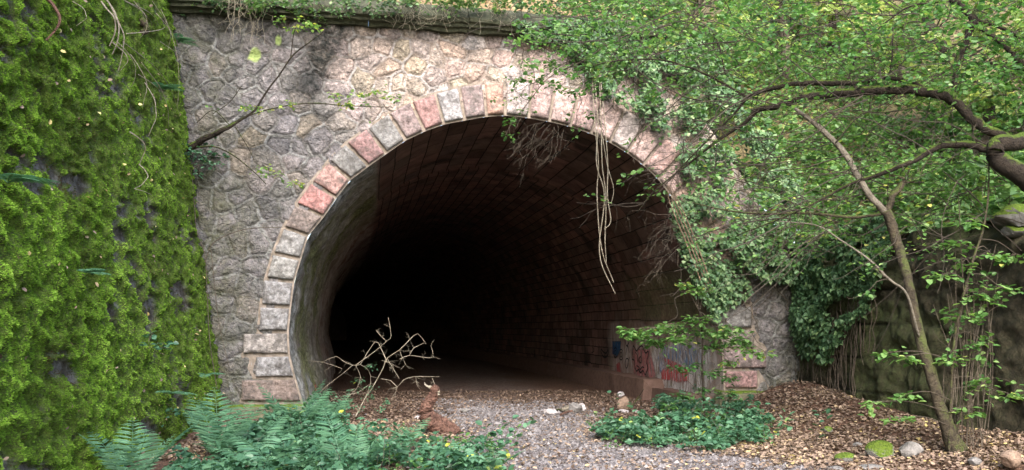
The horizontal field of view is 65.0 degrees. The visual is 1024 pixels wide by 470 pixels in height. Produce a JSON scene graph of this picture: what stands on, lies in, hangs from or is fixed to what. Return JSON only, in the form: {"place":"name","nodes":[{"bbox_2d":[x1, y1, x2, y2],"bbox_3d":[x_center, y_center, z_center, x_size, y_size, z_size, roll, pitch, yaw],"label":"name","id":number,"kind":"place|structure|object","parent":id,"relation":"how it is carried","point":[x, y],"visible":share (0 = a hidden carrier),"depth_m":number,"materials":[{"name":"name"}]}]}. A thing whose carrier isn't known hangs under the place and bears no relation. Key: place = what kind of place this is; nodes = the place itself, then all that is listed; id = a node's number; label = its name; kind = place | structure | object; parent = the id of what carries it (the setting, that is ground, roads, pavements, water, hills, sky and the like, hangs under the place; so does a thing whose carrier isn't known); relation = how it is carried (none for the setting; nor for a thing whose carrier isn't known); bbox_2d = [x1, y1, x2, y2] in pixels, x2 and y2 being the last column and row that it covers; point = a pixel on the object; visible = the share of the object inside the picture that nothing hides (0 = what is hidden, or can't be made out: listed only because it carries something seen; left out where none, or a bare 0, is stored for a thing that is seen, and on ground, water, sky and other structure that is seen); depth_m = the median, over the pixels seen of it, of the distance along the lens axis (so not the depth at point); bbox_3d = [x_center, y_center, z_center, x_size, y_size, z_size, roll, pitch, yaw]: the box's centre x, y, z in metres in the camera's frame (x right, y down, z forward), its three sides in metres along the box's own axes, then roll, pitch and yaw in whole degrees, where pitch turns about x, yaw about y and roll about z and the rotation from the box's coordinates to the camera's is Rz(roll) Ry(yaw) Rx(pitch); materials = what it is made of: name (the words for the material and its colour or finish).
{"place":"outdoors","nodes":[
{"label":"outdoors","id":0,"kind":"place"},
{"bbox_2d":[125,340,1023,469],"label":"ground","id":1,"kind":"structure","parent":0,"point":[453,372],"depth_m":18.78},
{"bbox_2d":[0,0,221,469],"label":"retaining wall","id":2,"kind":"structure","parent":1,"relation":"on","point":[61,365],"depth_m":8.87,"materials":[{"name":"plant"}]},
{"bbox_2d":[0,173,58,185],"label":"fern","id":3,"kind":"object","parent":2,"relation":"attached to","point":[13,177],"visible":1,"depth_m":6.12,"materials":[{"name":"green plant"}]},
{"bbox_2d":[45,0,60,40],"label":"dry stem bundle","id":4,"kind":"object","parent":2,"relation":"attached to","point":[52,4],"visible":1,"depth_m":7.35,"materials":[{"name":"brown wood"}]},
{"bbox_2d":[77,268,110,274],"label":"fern","id":5,"kind":"object","parent":2,"relation":"attached to","point":[91,271],"visible":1,"depth_m":7.48,"materials":[{"name":"green plant"}]},
{"bbox_2d":[0,0,222,469],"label":"moss","id":6,"kind":"object","parent":2,"relation":"attached to","point":[37,301],"visible":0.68,"depth_m":7.92,"materials":[{"name":"plant"}]},
{"bbox_2d":[0,0,224,460],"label":"leaf litter","id":7,"kind":"object","parent":2,"relation":"on","point":[29,252],"visible":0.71,"depth_m":8.68,"materials":[{"name":"plant"}]},
{"bbox_2d":[100,0,127,70],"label":"dry stem bundle","id":8,"kind":"object","parent":2,"relation":"hanging from","point":[114,13],"visible":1,"depth_m":9.30,"materials":[{"name":"brown plant"}]},
{"bbox_2d":[72,0,185,135],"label":"dry stem bundle","id":9,"kind":"object","parent":2,"relation":"attached to","point":[145,58],"visible":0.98,"depth_m":10.70,"materials":[{"name":"brown plant"}]},
{"bbox_2d":[130,132,150,200],"bbox_3d":[-4.443,-0.827,9.727,0.196,0.759,0.547,0,-7,0],"label":"dry stem bundle","id":10,"kind":"object","parent":2,"relation":"attached to","point":[140,162],"visible":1,"depth_m":9.62,"materials":[{"name":"brown plant"}]},
{"bbox_2d":[135,2,149,34],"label":"mossy branch","id":11,"kind":"object","parent":2,"relation":"hanging from","point":[143,22],"visible":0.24,"depth_m":11.56,"materials":[{"name":"brown plant"}]},
{"bbox_2d":[139,330,178,349],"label":"shrub","id":12,"kind":"object","parent":2,"relation":"attached to","point":[156,346],"visible":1,"depth_m":9.36,"materials":[{"name":"green plant"}]},
{"bbox_2d":[152,82,184,91],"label":"fern","id":13,"kind":"object","parent":2,"relation":"attached to","point":[167,87],"visible":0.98,"depth_m":11.51,"materials":[{"name":"green plant"}]},
{"bbox_2d":[156,390,196,395],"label":"fern","id":14,"kind":"object","parent":2,"relation":"attached to","point":[176,392],"visible":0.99,"depth_m":9.60,"materials":[{"name":"green plant"}]},
{"bbox_2d":[161,399,204,426],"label":"shrub","id":15,"kind":"object","parent":2,"relation":"attached to","point":[176,413],"visible":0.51,"depth_m":10.12,"materials":[{"name":"green plant"}]},
{"bbox_2d":[173,33,198,46],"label":"fern","id":16,"kind":"object","parent":2,"relation":"attached to","point":[181,38],"visible":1,"depth_m":13.28,"materials":[{"name":"green plant"}]},
{"bbox_2d":[182,137,229,178],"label":"shrub","id":17,"kind":"object","parent":2,"relation":"attached to","point":[204,159],"visible":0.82,"depth_m":13.37,"materials":[{"name":"green plant"}]},
{"bbox_2d":[198,372,223,377],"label":"fern","id":18,"kind":"object","parent":2,"relation":"attached to","point":[204,374],"visible":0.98,"depth_m":11.70,"materials":[{"name":"green plant"}]},
{"bbox_2d":[187,159,281,419],"bbox_3d":[-4.275,0.820,12.835,2.278,4.410,0.923,-5,-8,39],"label":"creeper","id":19,"kind":"object","parent":2,"relation":"attached to","point":[215,292],"visible":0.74,"depth_m":13.00,"materials":[{"name":"brown plant"}]},
{"bbox_2d":[185,15,401,188],"bbox_3d":[-3.731,-2.227,13.374,3.811,2.976,0.946,0,-7,0],"label":"bent branch","id":20,"kind":"object","parent":2,"relation":"attached to","point":[201,140],"visible":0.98,"depth_m":13.32,"materials":[{"name":"green plant"}]},
{"bbox_2d":[77,420,199,469],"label":"fern","id":21,"kind":"object","parent":1,"relation":"on","point":[125,457],"visible":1,"depth_m":7.19,"materials":[{"name":"green plant"}]},
{"bbox_2d":[183,387,267,456],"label":"fern","id":22,"kind":"object","parent":1,"relation":"on","point":[213,423],"visible":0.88,"depth_m":9.10,"materials":[{"name":"green plant"}]},
{"bbox_2d":[195,413,300,449],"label":"fern","id":23,"kind":"object","parent":1,"relation":"on","point":[230,441],"visible":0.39,"depth_m":9.48,"materials":[{"name":"green plant"}]},
{"bbox_2d":[227,419,303,433],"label":"fern","id":24,"kind":"object","parent":1,"relation":"on","point":[270,427],"visible":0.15,"depth_m":10.12,"materials":[{"name":"green plant"}]},
{"bbox_2d":[208,430,326,469],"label":"fern","id":25,"kind":"object","parent":1,"relation":"on","point":[302,459],"visible":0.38,"depth_m":8.22,"materials":[{"name":"green plant"}]},
{"bbox_2d":[257,381,331,423],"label":"fern","id":26,"kind":"object","parent":1,"relation":"on","point":[305,405],"visible":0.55,"depth_m":11.74,"materials":[{"name":"green plant"}]},
{"bbox_2d":[303,392,353,422],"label":"fern","id":27,"kind":"object","parent":1,"relation":"on","point":[341,406],"visible":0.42,"depth_m":12.27,"materials":[{"name":"green plant"}]},
{"bbox_2d":[304,405,398,469],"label":"fern","id":28,"kind":"object","parent":1,"relation":"on","point":[342,439],"visible":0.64,"depth_m":8.21,"materials":[{"name":"green plant"}]},
{"bbox_2d":[306,318,438,416],"bbox_3d":[-2.457,2.332,14.235,2.397,1.738,0.592,0,-7,0],"label":"dead bush","id":29,"kind":"object","parent":1,"relation":"on","point":[371,396],"visible":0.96,"depth_m":14.26,"materials":[{"name":"brown plant"}]},
{"bbox_2d":[365,418,437,453],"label":"fern","id":30,"kind":"object","parent":1,"relation":"on","point":[397,441],"visible":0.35,"depth_m":10.20,"materials":[{"name":"green plant"}]},
{"bbox_2d":[418,382,460,435],"bbox_3d":[-1.093,2.694,12.122,0.655,0.935,0.323,0,-7,0],"label":"rotten log","id":31,"kind":"object","parent":1,"relation":"on","point":[439,423],"visible":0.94,"depth_m":12.04,"materials":[{"name":"brown wood"}]},
{"bbox_2d":[166,0,800,422],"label":"railway tunnel","id":32,"kind":"structure","parent":1,"relation":"on","point":[430,214],"depth_m":15.34,"materials":[{"name":"stone"}]},
{"bbox_2d":[181,0,226,15],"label":"shrub","id":33,"kind":"object","parent":32,"relation":"on","point":[213,3],"visible":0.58,"depth_m":13.68,"materials":[{"name":"green plant"}]},
{"bbox_2d":[202,0,277,16],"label":"shrub","id":34,"kind":"object","parent":32,"relation":"on","point":[223,6],"visible":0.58,"depth_m":13.74,"materials":[{"name":"green plant"}]},
{"bbox_2d":[217,0,272,43],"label":"hanging root","id":35,"kind":"object","parent":32,"relation":"hanging from","point":[228,2],"visible":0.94,"depth_m":13.70,"materials":[{"name":"brown plant"}]},
{"bbox_2d":[243,0,325,27],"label":"shrub","id":36,"kind":"object","parent":32,"relation":"on","point":[258,5],"visible":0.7,"depth_m":13.67,"materials":[{"name":"green plant"}]},
{"bbox_2d":[290,0,359,27],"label":"shrub","id":37,"kind":"object","parent":32,"relation":"on","point":[331,10],"visible":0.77,"depth_m":13.85,"materials":[{"name":"green plant"}]},
{"bbox_2d":[342,0,429,18],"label":"shrub","id":38,"kind":"object","parent":32,"relation":"on","point":[383,5],"visible":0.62,"depth_m":14.09,"materials":[{"name":"green plant"}]},
{"bbox_2d":[385,0,469,29],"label":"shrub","id":39,"kind":"object","parent":32,"relation":"hanging from","point":[422,13],"visible":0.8,"depth_m":14.33,"materials":[{"name":"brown plant"}]},
{"bbox_2d":[399,0,472,17],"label":"shrub","id":40,"kind":"object","parent":32,"relation":"on","point":[456,2],"visible":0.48,"depth_m":14.51,"materials":[{"name":"green plant"}]},
{"bbox_2d":[436,0,512,14],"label":"shrub","id":41,"kind":"object","parent":32,"relation":"on","point":[495,4],"visible":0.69,"depth_m":14.57,"materials":[{"name":"green plant"}]},
{"bbox_2d":[467,4,515,31],"bbox_3d":[-0.384,-3.915,14.617,0.956,0.644,0.388,1,-7,-11],"label":"hanging root","id":42,"kind":"object","parent":32,"relation":"hanging from","point":[495,14],"visible":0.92,"depth_m":14.62,"materials":[{"name":"brown plant"}]},
{"bbox_2d":[504,0,564,18],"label":"shrub","id":43,"kind":"object","parent":32,"relation":"on","point":[517,5],"visible":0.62,"depth_m":14.69,"materials":[{"name":"green plant"}]},
{"bbox_2d":[506,120,570,183],"bbox_3d":[0.445,-1.431,13.796,1.180,1.300,1.427,0,-7,0],"label":"hanging twig tangle","id":44,"kind":"object","parent":32,"relation":"hanging from","point":[537,141],"visible":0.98,"depth_m":13.79,"materials":[{"name":"brown plant"}]},
{"bbox_2d":[502,59,591,142],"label":"ivy","id":45,"kind":"object","parent":32,"relation":"hanging from","point":[567,114],"visible":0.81,"depth_m":13.79,"materials":[{"name":"green plant"}]},
{"bbox_2d":[514,18,648,136],"bbox_3d":[1.369,-2.911,14.875,2.832,2.270,0.583,1,-7,-11],"label":"ivy","id":46,"kind":"object","parent":32,"relation":"attached to","point":[532,36],"visible":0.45,"depth_m":14.92,"materials":[{"name":"green plant"}]},
{"bbox_2d":[592,74,614,292],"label":"hanging vine","id":47,"kind":"object","parent":32,"relation":"hanging from","point":[605,197],"visible":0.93,"depth_m":14.61,"materials":[{"name":"brown plant"}]},
{"bbox_2d":[622,159,697,295],"bbox_3d":[2.407,-0.058,13.149,1.300,2.274,1.535,0,-7,0],"label":"hanging twig tangle","id":48,"kind":"object","parent":32,"relation":"hanging from","point":[659,268],"visible":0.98,"depth_m":13.02,"materials":[{"name":"brown plant"}]},
{"bbox_2d":[584,37,820,345],"bbox_3d":[3.778,-0.873,15.116,4.926,5.887,0.732,1,-7,-11],"label":"ivy","id":49,"kind":"object","parent":32,"relation":"attached to","point":[763,275],"visible":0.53,"depth_m":15.14,"materials":[{"name":"green plant"}]},
{"bbox_2d":[657,184,753,376],"bbox_3d":[3.644,0.831,14.975,1.894,3.634,0.486,1,-7,-11],"label":"ivy","id":50,"kind":"object","parent":32,"relation":"attached to","point":[715,302],"visible":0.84,"depth_m":14.99,"materials":[{"name":"green plant"}]},
{"bbox_2d":[667,185,712,291],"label":"climbing ivy","id":51,"kind":"object","parent":50,"relation":"attached to","point":[687,236],"visible":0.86,"depth_m":14.83,"materials":[{"name":"green plant"}]},
{"bbox_2d":[450,441,525,469],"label":"fern","id":52,"kind":"object","parent":1,"relation":"on","point":[497,462],"visible":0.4,"depth_m":8.28,"materials":[{"name":"green plant"}]},
{"bbox_2d":[161,384,832,469],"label":"ground cover","id":53,"kind":"object","parent":1,"relation":"on","point":[746,422],"visible":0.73,"depth_m":10.20,"materials":[{"name":"green plant"}]},
{"bbox_2d":[227,405,775,469],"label":"weeds","id":54,"kind":"object","parent":1,"relation":"on","point":[486,445],"visible":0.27,"depth_m":10.57,"materials":[{"name":"green plant"}]},
{"bbox_2d":[208,402,820,469],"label":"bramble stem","id":55,"kind":"object","parent":1,"relation":"on","point":[521,433],"visible":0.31,"depth_m":10.47,"materials":[{"name":"green plant"}]},
{"bbox_2d":[544,408,557,414],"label":"rock","id":56,"kind":"object","parent":1,"relation":"on","point":[549,411],"visible":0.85,"depth_m":14.71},
{"bbox_2d":[561,405,568,411],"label":"rock","id":57,"kind":"object","parent":1,"relation":"on","point":[565,408],"visible":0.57,"depth_m":15.07,"materials":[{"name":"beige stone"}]},
{"bbox_2d":[569,402,582,412],"bbox_3d":[1.203,3.240,15.046,0.221,0.220,0.202,-6,-9,43],"label":"rock","id":58,"kind":"object","parent":1,"relation":"on","point":[575,407],"visible":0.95,"depth_m":14.99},
{"bbox_2d":[153,380,1023,469],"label":"leaf litter","id":59,"kind":"object","parent":1,"relation":"on","point":[807,460],"visible":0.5,"depth_m":11.48,"materials":[{"name":"plant"}]},
{"bbox_2d":[822,426,832,432],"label":"rock","id":60,"kind":"object","parent":59,"relation":"on","point":[828,429],"visible":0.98,"depth_m":11.39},
{"bbox_2d":[344,397,879,469],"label":"gravel","id":61,"kind":"structure","parent":1,"relation":"on","point":[597,450],"depth_m":10.91,"materials":[{"name":"gravel"}]},
{"bbox_2d":[617,396,628,409],"bbox_3d":[2.160,3.285,15.559,0.206,0.320,0.224,-4,-8,34],"label":"rock","id":62,"kind":"object","parent":1,"relation":"on","point":[622,403],"visible":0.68,"depth_m":15.51,"materials":[{"name":"stone"}]},
{"bbox_2d":[615,280,778,425],"bbox_3d":[2.813,1.841,12.256,2.493,2.330,1.027,0,-7,0],"label":"sapling","id":63,"kind":"object","parent":1,"relation":"on","point":[633,335],"visible":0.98,"depth_m":12.21,"materials":[{"name":"green plant"}]},
{"bbox_2d":[827,466,842,469],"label":"rock","id":64,"kind":"object","parent":1,"relation":"on","point":[836,467],"visible":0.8,"depth_m":9.02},
{"bbox_2d":[660,82,1023,454],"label":"leaning tree","id":65,"kind":"object","parent":1,"relation":"on","point":[931,374],"visible":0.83,"depth_m":9.97,"materials":[{"name":"green plant"}]},
{"bbox_2d":[834,452,853,462],"bbox_3d":[3.980,2.663,9.610,0.252,0.130,0.205,0,-7,0],"label":"rock","id":66,"kind":"object","parent":1,"relation":"on","point":[846,457],"visible":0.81,"depth_m":9.55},
{"bbox_2d":[855,464,882,469],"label":"rock","id":67,"kind":"object","parent":1,"relation":"on","point":[870,466],"visible":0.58,"depth_m":9.18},
{"bbox_2d":[865,440,893,458],"bbox_3d":[4.519,2.643,9.890,0.348,0.236,0.252,0,-7,0],"label":"rock","id":68,"kind":"object","parent":1,"relation":"on","point":[879,449],"visible":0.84,"depth_m":9.81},
{"bbox_2d":[796,222,1023,432],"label":"retaining wall","id":69,"kind":"structure","parent":1,"relation":"on","point":[879,381],"depth_m":11.93,"materials":[{"name":"stone"}]},
{"bbox_2d":[786,215,892,397],"bbox_3d":[5.596,1.441,14.328,0.563,3.353,3.391,1,-7,-12],"label":"ivy","id":70,"kind":"object","parent":69,"relation":"attached to","point":[803,314],"visible":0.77,"depth_m":14.12,"materials":[{"name":"green plant"}]},
{"bbox_2d":[990,211,1003,225],"bbox_3d":[6.709,-0.227,10.872,0.368,0.229,0.266,0,-7,0],"label":"rock","id":71,"kind":"object","parent":69,"relation":"on","point":[996,223],"visible":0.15,"depth_m":10.90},
{"bbox_2d":[992,208,1023,226],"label":"rock","id":72,"kind":"object","parent":69,"relation":"on","point":[1013,215],"visible":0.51,"depth_m":10.63,"materials":[{"name":"stone"}]},
{"bbox_2d":[999,204,1023,226],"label":"rock","id":73,"kind":"object","parent":69,"relation":"on","point":[1017,208],"visible":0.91,"depth_m":10.60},
{"bbox_2d":[1001,225,1023,237],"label":"rock","id":74,"kind":"object","parent":69,"relation":"on","point":[1010,231],"visible":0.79,"depth_m":10.64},
{"bbox_2d":[899,441,923,457],"bbox_3d":[4.866,2.635,9.817,0.309,0.220,0.203,4,-7,-28],"label":"rock","id":75,"kind":"object","parent":1,"relation":"on","point":[910,449],"visible":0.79,"depth_m":9.75,"materials":[{"name":"stone"}]},
{"bbox_2d":[857,123,1023,449],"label":"sapling","id":76,"kind":"object","parent":1,"relation":"on","point":[911,359],"visible":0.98,"depth_m":9.77,"materials":[{"name":"green plant"}]},
{"bbox_2d":[967,457,981,465],"bbox_3d":[5.178,2.533,8.986,0.138,0.101,0.120,0,-7,0],"label":"rock","id":77,"kind":"object","parent":1,"relation":"on","point":[974,461],"visible":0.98,"depth_m":8.95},
{"bbox_2d":[1000,450,1020,467],"bbox_3d":[5.388,2.419,8.671,0.227,0.194,0.173,0,-7,0],"label":"rock","id":78,"kind":"object","parent":1,"relation":"on","point":[1010,458],"visible":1,"depth_m":8.63,"materials":[{"name":"stone"}]},
{"bbox_2d":[383,0,1023,242],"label":"hillside","id":79,"kind":"structure","parent":0,"point":[891,107],"depth_m":19.67,"materials":[{"name":"plant"}]},
{"bbox_2d":[396,0,743,173],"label":"leaf litter","id":80,"kind":"object","parent":79,"relation":"on","point":[573,15],"visible":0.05,"depth_m":16.27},
{"bbox_2d":[527,0,686,28],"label":"shrub","id":81,"kind":"object","parent":79,"relation":"on","point":[670,2],"visible":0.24,"depth_m":15.41,"materials":[{"name":"green plant"}]},
{"bbox_2d":[616,1,743,73],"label":"shrub","id":82,"kind":"object","parent":79,"relation":"on","point":[694,34],"visible":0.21,"depth_m":15.13,"materials":[{"name":"green plant"}]},
{"bbox_2d":[640,0,801,114],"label":"bank tree","id":83,"kind":"object","parent":79,"relation":"on","point":[696,13],"visible":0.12,"depth_m":19.70,"materials":[{"name":"green plant"}]},
{"bbox_2d":[454,0,1023,349],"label":"overhanging tree","id":84,"kind":"object","parent":79,"relation":"on","point":[1001,162],"visible":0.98,"depth_m":10.64,"materials":[{"name":"green plant"}]},
{"bbox_2d":[490,24,671,140],"bbox_3d":[1.110,-2.426,12.987,2.935,1.819,0.686,-1,-7,12],"label":"overhanging shoot","id":85,"kind":"object","parent":84,"relation":"attached to","point":[552,84],"visible":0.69,"depth_m":13.05,"materials":[{"name":"green plant"}]},
{"bbox_2d":[695,76,796,123],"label":"shrub","id":86,"kind":"object","parent":79,"relation":"on","point":[755,119],"visible":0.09,"depth_m":18.87,"materials":[{"name":"green plant"}]},
{"bbox_2d":[691,27,816,82],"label":"shrub","id":87,"kind":"object","parent":79,"relation":"on","point":[762,59],"visible":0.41,"depth_m":20.66,"materials":[{"name":"green plant"}]},
{"bbox_2d":[723,0,841,78],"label":"bank tree","id":88,"kind":"object","parent":79,"relation":"on","point":[779,6],"visible":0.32,"depth_m":21.58,"materials":[{"name":"green plant"}]},
{"bbox_2d":[733,135,848,188],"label":"shrub","id":89,"kind":"object","parent":79,"relation":"on","point":[824,166],"visible":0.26,"depth_m":16.33,"materials":[{"name":"green plant"}]},
{"bbox_2d":[602,0,1023,244],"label":"bank cover","id":90,"kind":"object","parent":79,"relation":"on","point":[955,209],"visible":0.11,"depth_m":18.65,"materials":[{"name":"green plant"}]},
{"bbox_2d":[741,161,890,230],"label":"shrub","id":91,"kind":"object","parent":79,"relation":"on","point":[819,181],"visible":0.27,"depth_m":15.46,"materials":[{"name":"green plant"}]},
{"bbox_2d":[750,113,896,158],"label":"shrub","id":92,"kind":"object","parent":79,"relation":"on","point":[836,126],"visible":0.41,"depth_m":17.38,"materials":[{"name":"green plant"}]},
{"bbox_2d":[765,0,902,53],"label":"bank tree","id":93,"kind":"object","parent":79,"relation":"on","point":[839,11],"visible":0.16,"depth_m":22.83,"materials":[{"name":"green plant"}]},
{"bbox_2d":[764,189,930,248],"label":"shrub","id":94,"kind":"object","parent":79,"relation":"on","point":[861,210],"visible":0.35,"depth_m":14.19,"materials":[{"name":"green plant"}]},
{"bbox_2d":[791,44,904,90],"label":"shrub","id":95,"kind":"object","parent":79,"relation":"on","point":[856,72],"visible":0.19,"depth_m":20.37,"materials":[{"name":"green plant"}]},
{"bbox_2d":[796,145,950,197],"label":"shrub","id":96,"kind":"object","parent":79,"relation":"on","point":[839,167],"visible":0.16,"depth_m":16.15,"materials":[{"name":"green plant"}]},
{"bbox_2d":[811,0,975,94],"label":"bank tree","id":97,"kind":"object","parent":79,"relation":"on","point":[883,9],"visible":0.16,"depth_m":21.04,"materials":[{"name":"green plant"}]},
{"bbox_2d":[828,98,971,147],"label":"shrub","id":98,"kind":"object","parent":79,"relation":"on","point":[875,116],"visible":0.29,"depth_m":17.68,"materials":[{"name":"green plant"}]},
{"bbox_2d":[833,150,986,212],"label":"shrub","id":99,"kind":"object","parent":79,"relation":"on","point":[887,176],"visible":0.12,"depth_m":14.53,"materials":[{"name":"green plant"}]},
{"bbox_2d":[840,0,1023,155],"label":"bank tree","id":100,"kind":"object","parent":79,"relation":"on","point":[865,6],"visible":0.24,"depth_m":16.40,"materials":[{"name":"green plant"}]},
{"bbox_2d":[872,143,1023,199],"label":"shrub","id":101,"kind":"object","parent":79,"relation":"on","point":[992,172],"visible":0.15,"depth_m":13.79,"materials":[{"name":"green plant"}]},
{"bbox_2d":[896,149,1023,224],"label":"shrub","id":102,"kind":"object","parent":79,"relation":"on","point":[1007,191],"visible":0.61,"depth_m":11.60,"materials":[{"name":"green plant"}]},
{"bbox_2d":[903,83,1021,117],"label":"shrub","id":103,"kind":"object","parent":79,"relation":"on","point":[925,108],"visible":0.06,"depth_m":18.86,"materials":[{"name":"green plant"}]},
{"bbox_2d":[921,0,1023,152],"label":"bank tree","id":104,"kind":"object","parent":79,"relation":"on","point":[987,92],"visible":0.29,"depth_m":14.82,"materials":[{"name":"green plant"}]},
{"bbox_2d":[929,89,1023,140],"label":"shrub","id":105,"kind":"object","parent":79,"relation":"on","point":[964,124],"visible":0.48,"depth_m":15.50,"materials":[{"name":"green plant"}]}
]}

